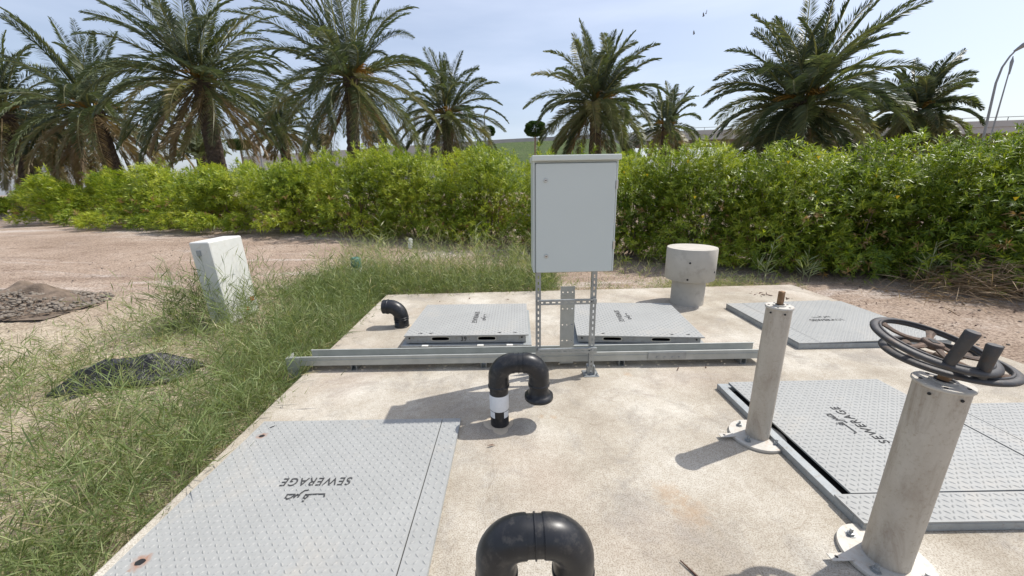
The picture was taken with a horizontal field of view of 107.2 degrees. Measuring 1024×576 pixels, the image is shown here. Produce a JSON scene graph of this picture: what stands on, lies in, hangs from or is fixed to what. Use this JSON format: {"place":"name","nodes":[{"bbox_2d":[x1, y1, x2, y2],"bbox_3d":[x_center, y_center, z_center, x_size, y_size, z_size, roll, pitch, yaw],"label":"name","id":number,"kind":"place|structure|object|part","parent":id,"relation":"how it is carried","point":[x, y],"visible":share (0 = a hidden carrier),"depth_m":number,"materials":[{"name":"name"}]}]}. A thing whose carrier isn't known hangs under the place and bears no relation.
{"place":"outdoors","nodes":[
{"label":"outdoors","id":0,"kind":"place"},
{"bbox_2d":[394,325,513,434],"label":"blown sand","id":1,"kind":"structure","parent":0,"point":[488,425],"depth_m":2.60,"materials":[{"name":"beige sand"}]},
{"bbox_2d":[0,182,1023,575],"bbox_3d":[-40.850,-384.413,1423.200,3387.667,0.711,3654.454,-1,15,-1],"label":"ground","id":2,"kind":"structure","parent":0,"point":[46,252],"depth_m":6.64,"materials":[{"name":"beige soil"}]},
{"bbox_2d":[2,194,16,203],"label":"shrub","id":3,"kind":"object","parent":2,"relation":"on","point":[7,196],"visible":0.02,"depth_m":31.79,"materials":[{"name":"green plant"}]},
{"bbox_2d":[0,30,97,193],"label":"date palm","id":4,"kind":"object","parent":2,"relation":"on","point":[9,124],"visible":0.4,"depth_m":20.93,"materials":[{"name":"green plant"}]},
{"bbox_2d":[0,176,110,218],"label":"shrub","id":5,"kind":"object","parent":2,"relation":"on","point":[5,205],"visible":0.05,"depth_m":18.70,"materials":[{"name":"green plant"}]},
{"bbox_2d":[0,280,114,320],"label":"rubble heap","id":6,"kind":"object","parent":2,"relation":"on","point":[24,300],"visible":0.96,"depth_m":5.66,"materials":[{"name":"stone"}]},
{"bbox_2d":[0,88,125,197],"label":"date palm","id":7,"kind":"object","parent":2,"relation":"on","point":[18,179],"visible":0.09,"depth_m":25.93,"materials":[{"name":"green plant"}]},
{"bbox_2d":[2,163,154,226],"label":"shrub","id":8,"kind":"object","parent":2,"relation":"on","point":[47,201],"visible":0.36,"depth_m":14.25,"materials":[{"name":"green plant"}]},
{"bbox_2d":[24,206,151,229],"bbox_3d":[-13.513,-2.786,13.572,8.706,1.064,3.612,-1,15,-1],"label":"brushwood","id":9,"kind":"object","parent":2,"relation":"on","point":[86,217],"visible":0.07,"depth_m":13.21,"materials":[{"name":"brown plant"}]},
{"bbox_2d":[0,7,201,185],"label":"date palm","id":10,"kind":"object","parent":2,"relation":"on","point":[96,129],"visible":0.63,"depth_m":19.75,"materials":[{"name":"green plant"}]},
{"bbox_2d":[46,352,205,404],"bbox_3d":[-3.628,0.763,3.561,1.120,0.268,0.475,-11,18,-33],"label":"gravel pile","id":11,"kind":"object","parent":2,"relation":"on","point":[90,371],"visible":0.58,"depth_m":3.48,"materials":[{"name":"grey gravel"}]},
{"bbox_2d":[69,158,244,231],"bbox_3d":[-12.456,-3.381,13.411,4.808,2.416,4.812,-1,15,-1],"label":"shrub","id":12,"kind":"object","parent":2,"relation":"on","point":[124,199],"visible":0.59,"depth_m":12.22,"materials":[{"name":"green plant"}]},
{"bbox_2d":[69,0,309,201],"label":"date palm","id":13,"kind":"object","parent":2,"relation":"on","point":[205,79],"visible":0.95,"depth_m":17.44,"materials":[{"name":"green plant"}]},
{"bbox_2d":[155,114,238,169],"bbox_3d":[-21.035,-8.560,25.498,4.928,6.426,5.499,-1,15,-1],"label":"date palm","id":14,"kind":"object","parent":2,"relation":"on","point":[197,150],"visible":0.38,"depth_m":24.63,"materials":[{"name":"green plant"}]},
{"bbox_2d":[140,157,290,232],"bbox_3d":[-9.770,-3.167,12.655,4.199,2.348,4.363,11,19,37],"label":"shrub","id":15,"kind":"object","parent":2,"relation":"on","point":[208,187],"visible":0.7,"depth_m":11.41,"materials":[{"name":"green plant"}]},
{"bbox_2d":[189,235,257,328],"bbox_3d":[-3.775,-0.062,5.013,0.267,1.186,0.555,-2,16,4],"label":"utility box","id":16,"kind":"object","parent":2,"relation":"on","point":[211,252],"visible":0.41,"depth_m":4.82,"materials":[{"name":"grey concrete"}]},
{"bbox_2d":[226,140,248,163],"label":"topiary tree","id":17,"kind":"object","parent":2,"relation":"on","point":[237,147],"visible":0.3,"depth_m":45.95,"materials":[{"name":"green plant"}]},
{"bbox_2d":[236,93,319,166],"bbox_3d":[-14.899,-8.930,24.819,4.758,7.270,4.602,10,19,36],"label":"date palm","id":18,"kind":"object","parent":2,"relation":"on","point":[293,135],"visible":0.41,"depth_m":24.38,"materials":[{"name":"green plant"}]},
{"bbox_2d":[220,152,350,233],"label":"shrub","id":19,"kind":"object","parent":2,"relation":"on","point":[279,192],"visible":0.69,"depth_m":11.10,"materials":[{"name":"green plant"}]},
{"bbox_2d":[219,0,457,205],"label":"date palm","id":20,"kind":"object","parent":2,"relation":"on","point":[350,56],"visible":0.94,"depth_m":16.69,"materials":[{"name":"green plant"}]},
{"bbox_2d":[285,141,407,237],"bbox_3d":[-4.914,-3.069,11.750,3.720,2.745,3.674,12,20,41],"label":"shrub","id":21,"kind":"object","parent":2,"relation":"on","point":[355,178],"visible":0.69,"depth_m":10.98,"materials":[{"name":"green plant"}]},
{"bbox_2d":[350,257,361,277],"bbox_3d":[-2.895,-0.318,7.053,0.185,0.509,0.185,-1,15,-1],"label":"stub pipe","id":22,"kind":"object","parent":2,"relation":"on","point":[351,259],"visible":0.37,"depth_m":6.94,"materials":[{"name":"teal plastic"}]},
{"bbox_2d":[369,209,387,258],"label":"reed","id":23,"kind":"object","parent":2,"relation":"on","point":[380,236],"visible":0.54,"depth_m":8.21,"materials":[{"name":"green plant"}]},
{"bbox_2d":[371,130,387,151],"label":"topiary tree","id":24,"kind":"object","parent":2,"relation":"on","point":[376,139],"visible":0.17,"depth_m":52.47,"materials":[{"name":"green plant"}]},
{"bbox_2d":[0,224,808,575],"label":"long grass","id":25,"kind":"structure","parent":2,"relation":"on","point":[366,286],"depth_m":3.17,"materials":[{"name":"green plant"}]},
{"bbox_2d":[362,135,478,239],"bbox_3d":[-2.742,-2.978,11.251,3.613,2.988,3.506,-1,15,-1],"label":"shrub","id":26,"kind":"object","parent":2,"relation":"on","point":[421,184],"visible":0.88,"depth_m":10.56,"materials":[{"name":"green plant"}]},
{"bbox_2d":[244,133,630,194],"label":"approach ramp","id":27,"kind":"structure","parent":2,"relation":"on","point":[410,148],"depth_m":100.39,"materials":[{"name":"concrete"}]},
{"bbox_2d":[382,46,508,200],"bbox_3d":[-3.637,-9.111,21.867,6.669,8.750,6.640,1,15,9],"label":"date palm","id":28,"kind":"object","parent":2,"relation":"on","point":[447,108],"visible":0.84,"depth_m":21.23,"materials":[{"name":"green plant"}]},
{"bbox_2d":[472,221,490,263],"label":"reed","id":29,"kind":"object","parent":2,"relation":"on","point":[475,240],"visible":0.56,"depth_m":7.89,"materials":[{"name":"green plant"}]},
{"bbox_2d":[438,136,530,246],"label":"shrub","id":30,"kind":"object","parent":2,"relation":"on","point":[498,214],"visible":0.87,"depth_m":10.27,"materials":[{"name":"green plant"}]},
{"bbox_2d":[482,125,495,190],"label":"topiary tree","id":31,"kind":"object","parent":2,"relation":"on","point":[492,130],"visible":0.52,"depth_m":55.20,"materials":[{"name":"green plant"}]},
{"bbox_2d":[524,120,545,154],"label":"topiary tree","id":32,"kind":"object","parent":2,"relation":"on","point":[529,131],"visible":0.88,"depth_m":45.64,"materials":[{"name":"green plant"}]},
{"bbox_2d":[93,285,1023,575],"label":"concrete slab","id":33,"kind":"structure","parent":2,"relation":"on","point":[637,467],"depth_m":2.34,"materials":[{"name":"beige concrete"}]},
{"bbox_2d":[103,418,460,575],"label":"manhole cover","id":34,"kind":"object","parent":33,"relation":"on","point":[329,498],"visible":1,"depth_m":1.93,"materials":[{"name":"grey metal"}]},
{"bbox_2d":[381,299,409,328],"bbox_3d":[-1.374,0.297,4.474,0.289,0.332,0.174,0,15,3],"label":"elbow vent pipe","id":35,"kind":"object","parent":33,"relation":"on","point":[397,310],"visible":1,"depth_m":4.41,"materials":[{"name":"black plastic"}]},
{"bbox_2d":[401,304,531,347],"bbox_3d":[-0.463,0.407,4.388,1.345,0.128,1.130,-1,15,1],"label":"manhole cover","id":36,"kind":"object","parent":33,"relation":"on","point":[468,325],"visible":1,"depth_m":4.10,"materials":[{"name":"grey metal"}]},
{"bbox_2d":[488,352,552,427],"bbox_3d":[0.060,0.685,2.570,0.443,0.527,0.197,-1,15,-1],"label":"gooseneck vent pipe","id":37,"kind":"object","parent":33,"relation":"on","point":[534,367],"visible":1,"depth_m":2.50,"materials":[{"name":"black plastic"}]},
{"bbox_2d":[285,342,758,377],"bbox_3d":[0.112,0.665,3.487,4.300,0.204,0.177,-1,15,0],"label":"cable tray","id":38,"kind":"object","parent":33,"relation":"on","point":[621,354],"visible":0.88,"depth_m":3.41,"materials":[{"name":"metal"}]},
{"bbox_2d":[559,286,574,363],"bbox_3d":[0.489,0.337,3.348,0.125,0.728,0.009,-1,15,-1],"label":"perforated tray offcut","id":39,"kind":"object","parent":38,"relation":"on","point":[566,317],"visible":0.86,"depth_m":3.34,"materials":[{"name":"metal"}]},
{"bbox_2d":[475,511,594,575],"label":"gooseneck vent pipe","id":40,"kind":"object","parent":33,"relation":"on","point":[508,543],"visible":1,"depth_m":1.25,"materials":[{"name":"black plastic"}]},
{"bbox_2d":[530,154,621,376],"bbox_3d":[0.453,-0.081,2.949,0.610,1.792,0.347,-1,15,-1],"label":"electrical cabinet","id":41,"kind":"object","parent":33,"relation":"on","point":[573,207],"visible":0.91,"depth_m":2.69,"materials":[{"name":"metal"}]},
{"bbox_3d":[0.456,-0.487,2.684,0.573,0.765,0.030,-1,15,-1],"label":"door","id":42,"kind":"part","parent":41,"relation":"part of","materials":[{"name":"paint"}]},
{"bbox_2d":[571,302,704,344],"bbox_3d":[1.335,0.393,4.333,1.310,0.118,1.200,0,15,5],"label":"manhole cover","id":43,"kind":"object","parent":33,"relation":"on","point":[639,323],"visible":0.93,"depth_m":4.09,"materials":[{"name":"grey metal"}]},
{"bbox_2d":[680,560,697,575],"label":"twig","id":44,"kind":"object","parent":33,"relation":"on","point":[693,572],"visible":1,"depth_m":1.60,"materials":[{"name":"brown wood"}]},
{"bbox_2d":[664,244,718,306],"bbox_3d":[2.396,-0.172,5.103,0.624,0.768,0.624,-1,15,-1],"label":"concrete vent","id":45,"kind":"object","parent":33,"relation":"on","point":[690,271],"visible":1,"depth_m":4.89,"materials":[{"name":"grey concrete"}]},
{"bbox_2d":[718,291,794,453],"bbox_3d":[1.553,0.488,2.327,0.367,0.979,0.320,9,18,34],"label":"valve pedestal","id":46,"kind":"object","parent":33,"relation":"on","point":[752,431],"visible":0.98,"depth_m":2.29,"materials":[{"name":"paint"}]},
{"bbox_2d":[726,300,951,348],"bbox_3d":[3.547,0.374,4.308,1.500,0.086,1.280,-1,15,0],"label":"manhole cover","id":47,"kind":"object","parent":33,"relation":"on","point":[818,324],"visible":0.77,"depth_m":4.11,"materials":[{"name":"grey metal"}]},
{"bbox_2d":[717,379,1023,530],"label":"manhole cover","id":48,"kind":"object","parent":33,"relation":"on","point":[838,435],"visible":0.76,"depth_m":2.19,"materials":[{"name":"grey metal"}]},
{"bbox_2d":[826,352,978,575],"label":"valve pedestal","id":49,"kind":"object","parent":33,"relation":"on","point":[887,541],"visible":0.93,"depth_m":1.49,"materials":[{"name":"paint"}]},
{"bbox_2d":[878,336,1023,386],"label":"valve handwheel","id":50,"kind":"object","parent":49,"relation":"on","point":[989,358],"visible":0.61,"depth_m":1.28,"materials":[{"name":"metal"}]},
{"bbox_2d":[870,317,1004,377],"bbox_3d":[1.560,0.156,1.370,0.364,0.153,0.364,-19,37,-41],"label":"valve handwheel","id":51,"kind":"object","parent":50,"relation":"on","point":[966,341],"visible":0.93,"depth_m":1.34,"materials":[{"name":"metal"}]},
{"bbox_2d":[964,402,1023,455],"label":"manhole cover","id":52,"kind":"object","parent":33,"relation":"on","point":[1002,424],"visible":0.77,"depth_m":2.45,"materials":[{"name":"grey metal"}]},
{"bbox_2d":[508,140,622,249],"bbox_3d":[1.359,-2.297,9.640,2.939,2.816,2.922,-1,15,-1],"label":"shrub","id":53,"kind":"object","parent":2,"relation":"on","point":[528,184],"visible":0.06,"depth_m":9.45,"materials":[{"name":"green plant"}]},
{"bbox_2d":[523,17,671,156],"bbox_3d":[3.381,-6.600,15.436,5.855,7.474,5.549,-1,15,-1],"label":"date palm","id":54,"kind":"object","parent":2,"relation":"on","point":[600,110],"visible":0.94,"depth_m":14.48,"materials":[{"name":"green plant"}]},
{"bbox_2d":[614,133,688,263],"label":"shrub","id":55,"kind":"object","parent":2,"relation":"on","point":[635,196],"visible":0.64,"depth_m":8.53,"materials":[{"name":"green plant"}]},
{"bbox_2d":[628,80,701,182],"bbox_3d":[10.722,-10.099,26.335,4.881,7.781,5.257,-12,19,-35],"label":"date palm","id":56,"kind":"object","parent":2,"relation":"on","point":[669,124],"visible":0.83,"depth_m":25.55,"materials":[{"name":"green plant"}]},
{"bbox_2d":[631,134,780,268],"bbox_3d":[4.222,-1.895,8.300,2.894,2.745,3.022,-1,15,-1],"label":"shrub","id":57,"kind":"object","parent":2,"relation":"on","point":[698,177],"visible":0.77,"depth_m":7.73,"materials":[{"name":"green plant"}]},
{"bbox_2d":[439,284,1023,445],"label":"leaf litter","id":58,"kind":"object","parent":2,"relation":"on","point":[865,304],"visible":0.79,"depth_m":4.95,"materials":[{"name":"brown plant"}]},
{"bbox_2d":[752,234,782,279],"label":"reed","id":59,"kind":"object","parent":2,"relation":"on","point":[768,264],"visible":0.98,"depth_m":6.72,"materials":[{"name":"green plant"}]},
{"bbox_2d":[698,133,874,278],"bbox_3d":[5.388,-1.673,7.603,2.923,2.640,2.937,-1,15,-1],"label":"shrub","id":60,"kind":"object","parent":2,"relation":"on","point":[766,186],"visible":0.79,"depth_m":7.03,"materials":[{"name":"green plant"}]},
{"bbox_2d":[797,250,821,281],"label":"reed","id":61,"kind":"object","parent":2,"relation":"on","point":[804,272],"visible":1,"depth_m":6.59,"materials":[{"name":"green plant"}]},
{"bbox_2d":[701,0,932,211],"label":"date palm","id":62,"kind":"object","parent":2,"relation":"on","point":[809,69],"visible":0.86,"depth_m":10.09,"materials":[{"name":"green plant"}]},
{"bbox_2d":[630,116,1023,183],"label":"flyover","id":63,"kind":"object","parent":2,"relation":"on","point":[1007,125],"visible":0.19,"depth_m":66.21,"materials":[{"name":"concrete"}]},
{"bbox_2d":[754,130,966,284],"bbox_3d":[6.469,-1.611,7.231,3.250,2.678,3.222,-1,15,-1],"label":"shrub","id":64,"kind":"object","parent":2,"relation":"on","point":[880,183],"visible":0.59,"depth_m":6.62,"materials":[{"name":"green plant"}]},
{"bbox_2d":[849,48,985,161],"bbox_3d":[13.995,-5.001,13.385,3.618,5.773,3.643,-1,15,-1],"label":"date palm","id":65,"kind":"object","parent":2,"relation":"on","point":[929,94],"visible":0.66,"depth_m":12.43,"materials":[{"name":"green plant"}]},
{"bbox_2d":[828,125,1023,289],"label":"shrub","id":66,"kind":"object","parent":2,"relation":"on","point":[957,155],"visible":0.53,"depth_m":6.11,"materials":[{"name":"green plant"}]},
{"bbox_2d":[903,239,954,287],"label":"reed","id":67,"kind":"object","parent":2,"relation":"on","point":[931,261],"visible":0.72,"depth_m":6.02,"materials":[{"name":"green plant"}]},
{"bbox_2d":[850,241,1023,317],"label":"brushwood","id":68,"kind":"object","parent":2,"relation":"on","point":[977,287],"visible":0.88,"depth_m":5.53,"materials":[{"name":"brown plant"}]},
{"bbox_2d":[874,126,1023,296],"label":"shrub","id":69,"kind":"object","parent":2,"relation":"on","point":[987,199],"visible":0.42,"depth_m":5.94,"materials":[{"name":"green plant"}]},
{"bbox_2d":[901,123,1023,289],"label":"shrub","id":70,"kind":"object","parent":2,"relation":"on","point":[1013,213],"visible":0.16,"depth_m":5.67,"materials":[{"name":"green plant"}]},
{"bbox_2d":[945,153,1010,250],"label":"reed","id":71,"kind":"object","parent":2,"relation":"on","point":[979,199],"visible":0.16,"depth_m":6.01,"materials":[{"name":"green plant"}]},
{"bbox_2d":[988,56,1013,142],"bbox_3d":[36.608,-12.270,28.748,0.200,9.547,0.190,-1,15,-1],"label":"street lamp","id":72,"kind":"object","parent":2,"relation":"on","point":[1011,65],"visible":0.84,"depth_m":28.09,"materials":[{"name":"metal"}]},
{"bbox_2d":[981,43,1023,145],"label":"street lamp","id":73,"kind":"object","parent":2,"relation":"on","point":[1021,46],"visible":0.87,"depth_m":23.66,"materials":[{"name":"metal"}]},
{"bbox_2d":[0,0,1023,195],"label":"sky","id":74,"kind":"structure","parent":0,"point":[507,39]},
{"bbox_2d":[6,232,1021,575],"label":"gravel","id":75,"kind":"structure","parent":0,"point":[356,312],"depth_m":5.57,"materials":[{"name":"grey gravel"}]},
{"bbox_2d":[434,138,656,193],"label":"grass bank","id":76,"kind":"structure","parent":0,"point":[524,150],"depth_m":78.67,"materials":[{"name":"green plant"}]}
]}

